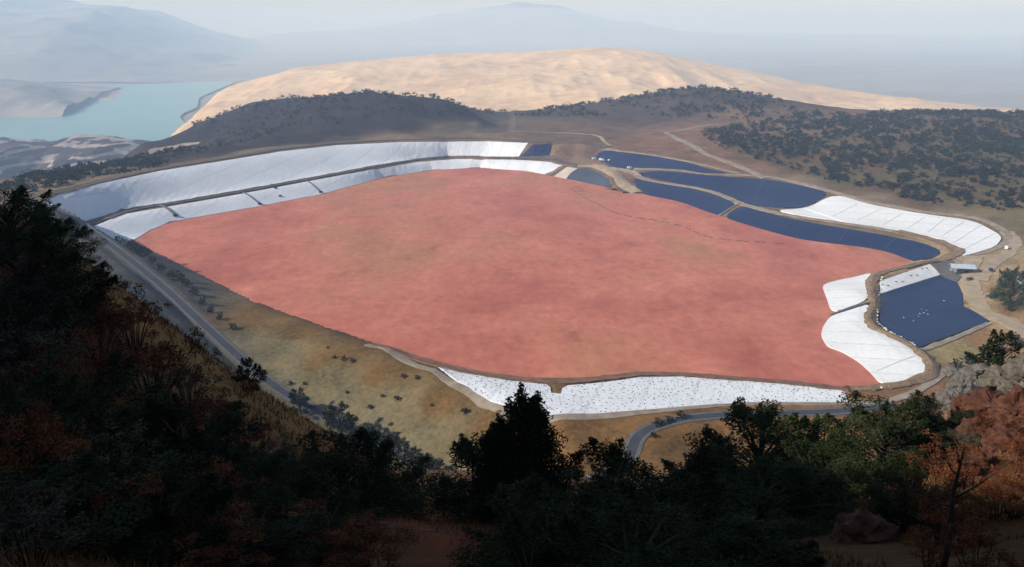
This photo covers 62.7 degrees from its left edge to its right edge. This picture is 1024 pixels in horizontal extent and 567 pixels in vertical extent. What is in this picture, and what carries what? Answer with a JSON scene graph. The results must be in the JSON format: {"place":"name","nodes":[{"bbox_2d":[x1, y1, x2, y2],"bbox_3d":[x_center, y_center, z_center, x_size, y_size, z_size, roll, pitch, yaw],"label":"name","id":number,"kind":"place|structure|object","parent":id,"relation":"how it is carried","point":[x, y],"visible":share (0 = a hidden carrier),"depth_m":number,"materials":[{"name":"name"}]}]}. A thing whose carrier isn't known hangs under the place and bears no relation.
{"place":"outdoors","nodes":[
{"label":"outdoors","id":0,"kind":"place"},
{"bbox_2d":[0,79,122,116],"bbox_3d":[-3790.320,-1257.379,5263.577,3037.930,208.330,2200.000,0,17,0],"label":"shore hills","id":1,"kind":"structure","parent":0,"point":[19,98],"depth_m":4524.63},
{"bbox_2d":[0,134,151,178],"bbox_3d":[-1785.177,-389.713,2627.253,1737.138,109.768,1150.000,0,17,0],"label":"pit hills","id":2,"kind":"structure","parent":0,"point":[17,156],"depth_m":2570.56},
{"bbox_2d":[0,81,233,141],"bbox_3d":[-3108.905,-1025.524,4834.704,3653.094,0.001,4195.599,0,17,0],"label":"lake","id":3,"kind":"structure","parent":0,"point":[151,112],"depth_m":4208.51,"materials":[{"name":"liquid"}]},
{"bbox_2d":[0,0,283,82],"bbox_3d":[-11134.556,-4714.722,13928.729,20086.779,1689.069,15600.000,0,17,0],"label":"mountain","id":4,"kind":"structure","parent":0,"point":[57,41],"depth_m":9075.71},
{"bbox_2d":[24,138,611,198],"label":"dirt track","id":5,"kind":"structure","parent":0,"point":[92,183],"depth_m":1096.91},
{"bbox_2d":[29,200,898,477],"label":"asphalt road","id":6,"kind":"structure","parent":0,"point":[634,443],"depth_m":513.01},
{"bbox_2d":[0,87,1023,566],"bbox_3d":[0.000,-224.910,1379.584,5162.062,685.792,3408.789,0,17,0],"label":"ground","id":7,"kind":"structure","parent":0,"point":[282,347],"depth_m":641.56,"materials":[{"name":"soil"}]},
{"bbox_2d":[0,185,75,263],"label":"evergreen tree","id":8,"kind":"object","parent":7,"relation":"on","point":[11,231],"visible":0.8,"depth_m":60.50,"materials":[{"name":"green plant"}]},
{"bbox_2d":[0,310,86,385],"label":"dry shrub","id":9,"kind":"object","parent":7,"relation":"on","point":[4,354],"visible":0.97,"depth_m":39.35,"materials":[{"name":"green plant"}]},
{"bbox_2d":[0,476,88,566],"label":"dry shrub","id":10,"kind":"object","parent":7,"relation":"on","point":[53,508],"visible":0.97,"depth_m":14.38,"materials":[{"name":"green plant"}]},
{"bbox_2d":[0,399,92,506],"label":"dry shrub","id":11,"kind":"object","parent":7,"relation":"on","point":[13,433],"visible":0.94,"depth_m":23.86,"materials":[{"name":"brown plant"}]},
{"bbox_2d":[0,266,100,369],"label":"evergreen tree","id":12,"kind":"object","parent":7,"relation":"on","point":[25,292],"visible":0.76,"depth_m":42.56,"materials":[{"name":"green plant"}]},
{"bbox_2d":[0,228,111,321],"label":"evergreen tree","id":13,"kind":"object","parent":7,"relation":"on","point":[35,240],"visible":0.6,"depth_m":49.91,"materials":[{"name":"green plant"}]},
{"bbox_2d":[17,260,123,334],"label":"evergreen tree","id":14,"kind":"object","parent":7,"relation":"on","point":[107,281],"visible":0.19,"depth_m":52.84,"materials":[{"name":"green plant"}]},
{"bbox_2d":[0,367,143,487],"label":"evergreen tree","id":15,"kind":"object","parent":7,"relation":"on","point":[52,386],"visible":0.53,"depth_m":27.40,"materials":[{"name":"green plant"}]},
{"bbox_2d":[16,325,131,413],"bbox_3d":[-21.606,4.807,41.535,5.679,4.831,4.710,14,22,38],"label":"dry shrub","id":16,"kind":"object","parent":7,"relation":"on","point":[88,372],"visible":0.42,"depth_m":41.44,"materials":[{"name":"brown plant"}]},
{"bbox_2d":[44,217,107,265],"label":"evergreen tree","id":17,"kind":"object","parent":7,"relation":"on","point":[69,221],"visible":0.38,"depth_m":70.56,"materials":[{"name":"green plant"}]},
{"bbox_2d":[0,453,166,559],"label":"dry shrub","id":18,"kind":"object","parent":7,"relation":"on","point":[145,491],"visible":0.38,"depth_m":19.55,"materials":[{"name":"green plant"}]},
{"bbox_2d":[16,408,157,486],"bbox_3d":[-13.181,5.900,26.434,4.004,3.262,3.753,2,17,7],"label":"dry shrub","id":19,"kind":"object","parent":7,"relation":"on","point":[100,456],"visible":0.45,"depth_m":26.75,"materials":[{"name":"brown plant"}]},
{"bbox_2d":[0,349,178,477],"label":"evergreen tree","id":20,"kind":"object","parent":7,"relation":"on","point":[113,377],"visible":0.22,"depth_m":33.45,"materials":[{"name":"green plant"}]},
{"bbox_2d":[34,283,145,366],"bbox_3d":[-26.044,3.025,52.287,6.357,4.977,5.653,-3,17,-10],"label":"dry shrub","id":21,"kind":"object","parent":7,"relation":"on","point":[114,315],"visible":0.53,"depth_m":51.39,"materials":[{"name":"brown plant"}]},
{"bbox_2d":[99,298,172,350],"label":"dry shrub","id":22,"kind":"object","parent":7,"relation":"on","point":[145,319],"visible":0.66,"depth_m":61.13,"materials":[{"name":"brown plant"}]},
{"bbox_2d":[85,327,208,399],"bbox_3d":[-21.873,5.635,51.646,6.124,5.490,6.887,1,17,3],"label":"dry shrub","id":23,"kind":"object","parent":7,"relation":"on","point":[152,357],"visible":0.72,"depth_m":51.19,"materials":[{"name":"brown plant"}]},
{"bbox_2d":[148,355,223,412],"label":"dry shrub","id":24,"kind":"object","parent":7,"relation":"on","point":[178,382],"visible":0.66,"depth_m":56.71,"materials":[{"name":"brown plant"}]},
{"bbox_2d":[163,455,247,525],"bbox_3d":[-9.480,7.010,25.620,2.897,2.907,3.493,-5,18,-16],"label":"dry shrub","id":25,"kind":"object","parent":7,"relation":"on","point":[227,469],"visible":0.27,"depth_m":25.74,"materials":[{"name":"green plant"}]},
{"bbox_2d":[173,380,257,433],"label":"dry shrub","id":26,"kind":"object","parent":7,"relation":"on","point":[220,401],"visible":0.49,"depth_m":53.66,"materials":[{"name":"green plant"}]},
{"bbox_2d":[202,402,277,461],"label":"dry shrub","id":27,"kind":"object","parent":7,"relation":"on","point":[255,438],"visible":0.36,"depth_m":53.49,"materials":[{"name":"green plant"}]},
{"bbox_2d":[231,357,267,391],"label":"bush","id":28,"kind":"object","parent":7,"relation":"on","point":[245,376],"visible":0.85,"depth_m":77.64,"materials":[{"name":"green plant"}]},
{"bbox_2d":[242,432,298,478],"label":"dry shrub","id":29,"kind":"object","parent":7,"relation":"on","point":[270,446],"visible":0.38,"depth_m":51.08,"materials":[{"name":"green plant"}]},
{"bbox_2d":[222,476,326,540],"bbox_3d":[-7.464,7.755,26.394,3.244,2.291,2.885,2,17,6],"label":"dry shrub","id":30,"kind":"object","parent":7,"relation":"on","point":[299,512],"visible":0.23,"depth_m":26.72,"materials":[{"name":"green plant"}]},
{"bbox_2d":[44,141,527,220],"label":"liner sheet","id":31,"kind":"object","parent":7,"relation":"on","point":[157,187],"visible":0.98,"depth_m":1043.37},
{"bbox_2d":[288,386,315,413],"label":"bush","id":32,"kind":"object","parent":7,"relation":"on","point":[294,395],"visible":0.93,"depth_m":480.07,"materials":[{"name":"green plant"}]},
{"bbox_2d":[250,502,381,566],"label":"dry shrub","id":33,"kind":"object","parent":7,"relation":"on","point":[340,540],"visible":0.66,"depth_m":21.02,"materials":[{"name":"brown plant"}]},
{"bbox_2d":[94,159,561,243],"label":"liner sheet","id":34,"kind":"object","parent":7,"relation":"on","point":[131,226],"visible":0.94,"depth_m":998.15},
{"bbox_2d":[85,156,578,224],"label":"earth bench","id":35,"kind":"object","parent":7,"relation":"on","point":[109,216],"visible":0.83,"depth_m":1022.12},
{"bbox_2d":[321,400,368,440],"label":"bush","id":36,"kind":"object","parent":7,"relation":"on","point":[347,422],"visible":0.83,"depth_m":453.64,"materials":[{"name":"green plant"}]},
{"bbox_2d":[281,427,424,516],"bbox_3d":[-10.147,11.847,49.463,8.795,6.717,9.263,13,21,36],"label":"evergreen tree","id":37,"kind":"object","parent":7,"relation":"on","point":[340,465],"visible":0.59,"depth_m":49.72,"materials":[{"name":"green plant"}]},
{"bbox_2d":[319,508,400,566],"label":"dry shrub","id":38,"kind":"object","parent":7,"relation":"on","point":[366,548],"visible":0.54,"depth_m":23.84,"materials":[{"name":"brown plant"}]},
{"bbox_2d":[330,526,419,566],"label":"dry shrub","id":39,"kind":"object","parent":7,"relation":"on","point":[388,552],"visible":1,"depth_m":15.80,"materials":[{"name":"brown plant"}]},
{"bbox_2d":[331,445,441,519],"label":"evergreen tree","id":40,"kind":"object","parent":7,"relation":"on","point":[415,473],"visible":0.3,"depth_m":55.10,"materials":[{"name":"green plant"}]},
{"bbox_2d":[43,202,874,477],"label":"gravel shoulder","id":41,"kind":"object","parent":7,"relation":"on","point":[275,380],"visible":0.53,"depth_m":520.48},
{"bbox_2d":[27,201,896,466],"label":"gravel shoulder","id":42,"kind":"object","parent":7,"relation":"on","point":[277,393],"visible":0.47,"depth_m":510.86},
{"bbox_2d":[403,430,548,525],"bbox_3d":[-1.045,10.197,42.151,7.435,5.689,7.831,12,21,34],"label":"evergreen tree","id":43,"kind":"object","parent":7,"relation":"on","point":[465,448],"visible":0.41,"depth_m":40.83,"materials":[{"name":"green plant"}]},
{"bbox_2d":[464,413,541,523],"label":"evergreen tree","id":44,"kind":"object","parent":7,"relation":"on","point":[496,446],"visible":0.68,"depth_m":38.95,"materials":[{"name":"green plant"}]},
{"bbox_2d":[0,84,1023,191],"bbox_3d":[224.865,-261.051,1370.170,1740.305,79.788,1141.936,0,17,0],"label":"scrub","id":45,"kind":"object","parent":7,"relation":"on","point":[66,172],"visible":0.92,"depth_m":1255.28,"materials":[{"name":"green plant"}]},
{"bbox_2d":[0,395,1023,566],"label":"dry grass","id":46,"kind":"structure","parent":7,"relation":"on","point":[9,563],"depth_m":19.07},
{"bbox_2d":[0,209,1023,526],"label":"dry grass","id":47,"kind":"structure","parent":7,"relation":"on","point":[228,373],"depth_m":74.00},
{"bbox_2d":[445,515,604,566],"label":"evergreen tree","id":48,"kind":"object","parent":7,"relation":"on","point":[509,541],"visible":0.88,"depth_m":15.01,"materials":[{"name":"green plant"}]},
{"bbox_2d":[465,382,586,526],"bbox_3d":[1.191,8.785,40.289,5.815,8.742,5.756,-9,19,-27],"label":"evergreen tree","id":49,"kind":"object","parent":7,"relation":"on","point":[529,426],"visible":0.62,"depth_m":39.26,"materials":[{"name":"green plant"}]},
{"bbox_2d":[459,471,640,566],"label":"evergreen tree","id":50,"kind":"object","parent":7,"relation":"on","point":[532,488],"visible":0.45,"depth_m":19.19,"materials":[{"name":"green plant"}]},
{"bbox_2d":[567,168,614,188],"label":"liner sheet","id":51,"kind":"object","parent":7,"relation":"on","point":[586,175],"visible":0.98,"depth_m":1115.74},
{"bbox_2d":[577,164,640,193],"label":"causeway","id":52,"kind":"structure","parent":7,"relation":"on","point":[622,182],"depth_m":1089.80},
{"bbox_2d":[371,344,848,392],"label":"dam bench","id":53,"kind":"object","parent":7,"relation":"on","point":[566,381],"visible":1,"depth_m":493.06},
{"bbox_2d":[539,436,694,545],"bbox_3d":[3.005,6.756,24.139,4.668,3.653,4.459,-8,19,-25],"label":"evergreen tree","id":54,"kind":"object","parent":7,"relation":"on","point":[613,455],"visible":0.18,"depth_m":24.73,"materials":[{"name":"green plant"}]},
{"bbox_2d":[438,367,846,416],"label":"liner sheet","id":55,"kind":"object","parent":7,"relation":"on","point":[658,401],"visible":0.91,"depth_m":471.43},
{"bbox_2d":[536,488,763,566],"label":"evergreen tree","id":56,"kind":"object","parent":7,"relation":"on","point":[586,535],"visible":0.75,"depth_m":15.56,"materials":[{"name":"green plant"}]},
{"bbox_2d":[575,522,738,566],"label":"evergreen tree","id":57,"kind":"object","parent":7,"relation":"on","point":[647,556],"visible":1,"depth_m":13.46,"materials":[{"name":"green plant"}]},
{"bbox_2d":[596,150,725,172],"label":"liner sheet","id":58,"kind":"object","parent":7,"relation":"on","point":[624,160],"visible":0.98,"depth_m":1139.39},
{"bbox_2d":[580,457,760,559],"bbox_3d":[3.728,6.372,20.813,4.598,3.145,4.393,7,19,23],"label":"evergreen tree","id":59,"kind":"object","parent":7,"relation":"on","point":[708,492],"visible":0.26,"depth_m":21.38,"materials":[{"name":"green plant"}]},
{"bbox_2d":[634,179,733,214],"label":"liner sheet","id":60,"kind":"object","parent":7,"relation":"on","point":[710,203],"visible":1,"depth_m":997.13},
{"bbox_2d":[649,441,754,519],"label":"evergreen tree","id":61,"kind":"object","parent":7,"relation":"on","point":[701,461],"visible":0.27,"depth_m":50.99,"materials":[{"name":"green plant"}]},
{"bbox_2d":[635,500,821,566],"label":"evergreen tree","id":62,"kind":"object","parent":7,"relation":"on","point":[745,525],"visible":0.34,"depth_m":17.31,"materials":[{"name":"green plant"}]},
{"bbox_2d":[639,171,825,207],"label":"liner sheet","id":63,"kind":"object","parent":7,"relation":"on","point":[765,193],"visible":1,"depth_m":993.35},
{"bbox_2d":[592,167,897,231],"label":"earth bench","id":64,"kind":"object","parent":7,"relation":"on","point":[639,176],"visible":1,"depth_m":928.44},
{"bbox_2d":[683,397,831,511],"bbox_3d":[16.716,12.178,56.137,10.511,9.860,9.980,-4,18,-12],"label":"evergreen tree","id":65,"kind":"object","parent":7,"relation":"on","point":[761,419],"visible":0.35,"depth_m":55.22,"materials":[{"name":"green plant"}]},
{"bbox_2d":[670,443,864,539],"bbox_3d":[11.189,10.022,37.920,8.950,3.984,8.498,-8,19,-24],"label":"evergreen tree","id":66,"kind":"object","parent":7,"relation":"on","point":[763,499],"visible":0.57,"depth_m":38.02,"materials":[{"name":"green plant"}]},
{"bbox_2d":[722,508,827,566],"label":"evergreen tree","id":67,"kind":"object","parent":7,"relation":"on","point":[789,526],"visible":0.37,"depth_m":18.24,"materials":[{"name":"green plant"}]},
{"bbox_2d":[769,413,875,487],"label":"evergreen tree","id":68,"kind":"object","parent":7,"relation":"on","point":[817,425],"visible":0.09,"depth_m":58.22,"materials":[{"name":"green plant"}]},
{"bbox_2d":[766,435,880,521],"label":"evergreen tree","id":69,"kind":"object","parent":7,"relation":"on","point":[802,453],"visible":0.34,"depth_m":42.31,"materials":[{"name":"green plant"}]},
{"bbox_2d":[727,207,939,260],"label":"liner sheet","id":70,"kind":"object","parent":7,"relation":"on","point":[816,232],"visible":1,"depth_m":813.78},
{"bbox_2d":[823,273,870,311],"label":"liner sheet","id":71,"kind":"object","parent":7,"relation":"on","point":[843,294],"visible":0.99,"depth_m":642.66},
{"bbox_2d":[828,508,897,543],"bbox_3d":[13.083,9.310,31.238,2.458,1.846,2.270,-3,22,12],"label":"boulder","id":72,"kind":"object","parent":7,"relation":"on","point":[861,526],"visible":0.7,"depth_m":30.68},
{"bbox_2d":[821,305,924,382],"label":"liner sheet","id":73,"kind":"object","parent":7,"relation":"on","point":[880,357],"visible":0.98,"depth_m":533.18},
{"bbox_2d":[808,390,961,500],"bbox_3d":[21.608,9.662,49.132,9.182,6.717,8.718,-6,18,-20],"label":"evergreen tree","id":74,"kind":"object","parent":7,"relation":"on","point":[888,427],"visible":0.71,"depth_m":48.48,"materials":[{"name":"green plant"}]},
{"bbox_2d":[780,196,1000,257],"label":"liner sheet","id":75,"kind":"object","parent":7,"relation":"on","point":[970,237],"visible":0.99,"depth_m":835.20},
{"bbox_2d":[844,256,955,391],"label":"earth berm","id":76,"kind":"structure","parent":7,"relation":"on","point":[930,372],"depth_m":539.75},
{"bbox_2d":[846,453,968,533],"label":"evergreen tree","id":77,"kind":"object","parent":7,"relation":"on","point":[904,512],"visible":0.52,"depth_m":32.72,"materials":[{"name":"green plant"}]},
{"bbox_2d":[880,264,939,293],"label":"liner sheet","id":78,"kind":"object","parent":7,"relation":"on","point":[924,273],"visible":1,"depth_m":670.83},
{"bbox_2d":[892,230,964,269],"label":"earth bench","id":79,"kind":"object","parent":7,"relation":"on","point":[954,250],"visible":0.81,"depth_m":757.81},
{"bbox_2d":[886,389,976,460],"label":"evergreen tree","id":80,"kind":"object","parent":7,"relation":"on","point":[932,404],"visible":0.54,"depth_m":49.31,"materials":[{"name":"green plant"}]},
{"bbox_2d":[880,275,989,347],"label":"pond","id":81,"kind":"structure","parent":7,"relation":"on","point":[946,314],"depth_m":599.37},
{"bbox_2d":[901,512,968,566],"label":"dry shrub","id":82,"kind":"object","parent":7,"relation":"on","point":[929,546],"visible":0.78,"depth_m":20.84,"materials":[{"name":"brown plant"}]},
{"bbox_2d":[904,428,981,489],"bbox_3d":[20.570,9.102,40.466,3.184,2.812,3.581,14,22,38],"label":"dry shrub","id":83,"kind":"object","parent":7,"relation":"on","point":[938,470],"visible":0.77,"depth_m":40.35,"materials":[{"name":"brown plant"}]},
{"bbox_2d":[930,260,961,281],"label":"yard","id":84,"kind":"structure","parent":7,"relation":"on","point":[942,268],"depth_m":690.17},
{"bbox_2d":[935,387,961,410],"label":"boulder","id":85,"kind":"object","parent":7,"relation":"on","point":[945,396],"visible":0.48,"depth_m":438.45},
{"bbox_2d":[907,468,999,544],"bbox_3d":[14.000,7.584,26.873,2.332,2.374,2.812,1,17,4],"label":"dry shrub","id":86,"kind":"object","parent":7,"relation":"on","point":[923,507],"visible":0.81,"depth_m":26.73,"materials":[{"name":"brown plant"}]},
{"bbox_2d":[946,371,975,393],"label":"boulder","id":87,"kind":"object","parent":7,"relation":"on","point":[962,383],"visible":0.59,"depth_m":460.36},
{"bbox_2d":[926,443,996,566],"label":"dead tree","id":88,"kind":"object","parent":7,"relation":"on","point":[946,553],"visible":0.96,"depth_m":19.33,"materials":[{"name":"wood"}]},
{"bbox_2d":[947,423,981,453],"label":"dry shrub","id":89,"kind":"object","parent":7,"relation":"on","point":[962,436],"visible":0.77,"depth_m":45.89,"materials":[{"name":"green plant"}]},
{"bbox_2d":[952,416,987,448],"bbox_3d":[26.538,8.720,48.017,2.128,2.470,1.930,-1,17,-4],"label":"boulder","id":90,"kind":"object","parent":7,"relation":"on","point":[959,428],"visible":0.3,"depth_m":47.67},
{"bbox_2d":[918,507,1023,566],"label":"dry shrub","id":91,"kind":"object","parent":7,"relation":"on","point":[979,539],"visible":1,"depth_m":15.36,"materials":[{"name":"brown plant"}]},
{"bbox_2d":[962,450,998,473],"bbox_3d":[23.583,9.139,42.216,1.792,1.584,1.769,1,17,2],"label":"boulder","id":92,"kind":"object","parent":7,"relation":"on","point":[991,460],"visible":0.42,"depth_m":41.73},
{"bbox_2d":[964,387,1002,417],"bbox_3d":[28.833,7.431,50.581,2.540,2.239,2.599,-8,24,-9],"label":"boulder","id":93,"kind":"object","parent":7,"relation":"on","point":[981,400],"visible":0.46,"depth_m":50.33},
{"bbox_2d":[977,365,1007,390],"bbox_3d":[31.649,6.386,54.471,2.346,2.226,2.858,15,23,39],"label":"boulder","id":94,"kind":"object","parent":7,"relation":"on","point":[990,377],"visible":0.46,"depth_m":54.06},
{"bbox_2d":[962,456,1023,519],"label":"dry shrub","id":95,"kind":"object","parent":7,"relation":"on","point":[987,487],"visible":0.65,"depth_m":30.25,"materials":[{"name":"brown plant"}]},
{"bbox_2d":[964,329,1023,378],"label":"bush","id":96,"kind":"object","parent":7,"relation":"on","point":[996,359],"visible":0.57,"depth_m":56.13,"materials":[{"name":"green plant"}]},
{"bbox_2d":[964,410,1023,437],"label":"dry shrub","id":97,"kind":"object","parent":7,"relation":"on","point":[989,424],"visible":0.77,"depth_m":44.41,"materials":[{"name":"brown plant"}]},
{"bbox_2d":[980,421,1023,455],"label":"boulder","id":98,"kind":"object","parent":7,"relation":"on","point":[998,432],"visible":0.56,"depth_m":43.30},
{"bbox_2d":[983,473,1023,520],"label":"dry shrub","id":99,"kind":"object","parent":7,"relation":"on","point":[1007,491],"visible":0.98,"depth_m":29.16,"materials":[{"name":"brown plant"}]},
{"bbox_2d":[989,265,1023,311],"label":"evergreen tree","id":100,"kind":"object","parent":7,"relation":"on","point":[1015,284],"visible":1,"depth_m":594.62,"materials":[{"name":"green plant"}]},
{"bbox_2d":[990,384,1023,421],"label":"boulder","id":101,"kind":"object","parent":7,"relation":"on","point":[1010,404],"visible":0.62,"depth_m":47.17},
{"bbox_2d":[1000,432,1023,478],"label":"dry shrub","id":102,"kind":"object","parent":7,"relation":"on","point":[1019,448],"visible":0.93,"depth_m":36.64,"materials":[{"name":"brown plant"}]},
{"bbox_2d":[1001,353,1023,381],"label":"boulder","id":103,"kind":"object","parent":7,"relation":"on","point":[1012,368],"visible":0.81,"depth_m":51.92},
{"bbox_2d":[135,168,909,386],"bbox_3d":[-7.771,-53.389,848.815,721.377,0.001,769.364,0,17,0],"label":"tailings pond","id":104,"kind":"structure","parent":0,"point":[521,273],"depth_m":703.39,"materials":[{"name":"liquid"}]},
{"bbox_2d":[43,44,1023,122],"bbox_3d":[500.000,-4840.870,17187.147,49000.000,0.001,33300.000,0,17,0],"label":"valley floor","id":105,"kind":"structure","parent":0,"point":[987,75],"depth_m":10320.36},
{"bbox_2d":[72,0,1023,35],"label":"sky","id":106,"kind":"structure","parent":0,"point":[231,17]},
{"bbox_2d":[170,47,1023,136],"bbox_3d":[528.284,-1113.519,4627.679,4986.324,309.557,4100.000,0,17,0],"label":"sandy hills","id":107,"kind":"structure","parent":0,"point":[521,80],"depth_m":4618.62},
{"bbox_2d":[238,2,1023,43],"bbox_3d":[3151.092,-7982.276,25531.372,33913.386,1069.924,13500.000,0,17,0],"label":"range","id":108,"kind":"structure","parent":0,"point":[521,23],"depth_m":20329.45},
{"bbox_2d":[364,344,945,422],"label":"dirt track","id":109,"kind":"structure","parent":0,"point":[478,400],"depth_m":458.83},
{"bbox_2d":[664,124,767,178],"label":"dirt track","id":110,"kind":"structure","parent":0,"point":[700,150],"depth_m":1180.50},
{"bbox_2d":[633,168,1012,254],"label":"dirt track","id":111,"kind":"structure","parent":0,"point":[1008,237],"depth_m":873.22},
{"bbox_2d":[920,322,992,350],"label":"dirt track","id":112,"kind":"structure","parent":0,"point":[956,336],"depth_m":549.91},
{"bbox_2d":[960,256,1023,337],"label":"dirt track","id":113,"kind":"structure","parent":0,"point":[973,292],"depth_m":621.14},
{"bbox_2d":[974,231,1021,280],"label":"dirt track","id":114,"kind":"structure","parent":0,"point":[995,262],"depth_m":706.06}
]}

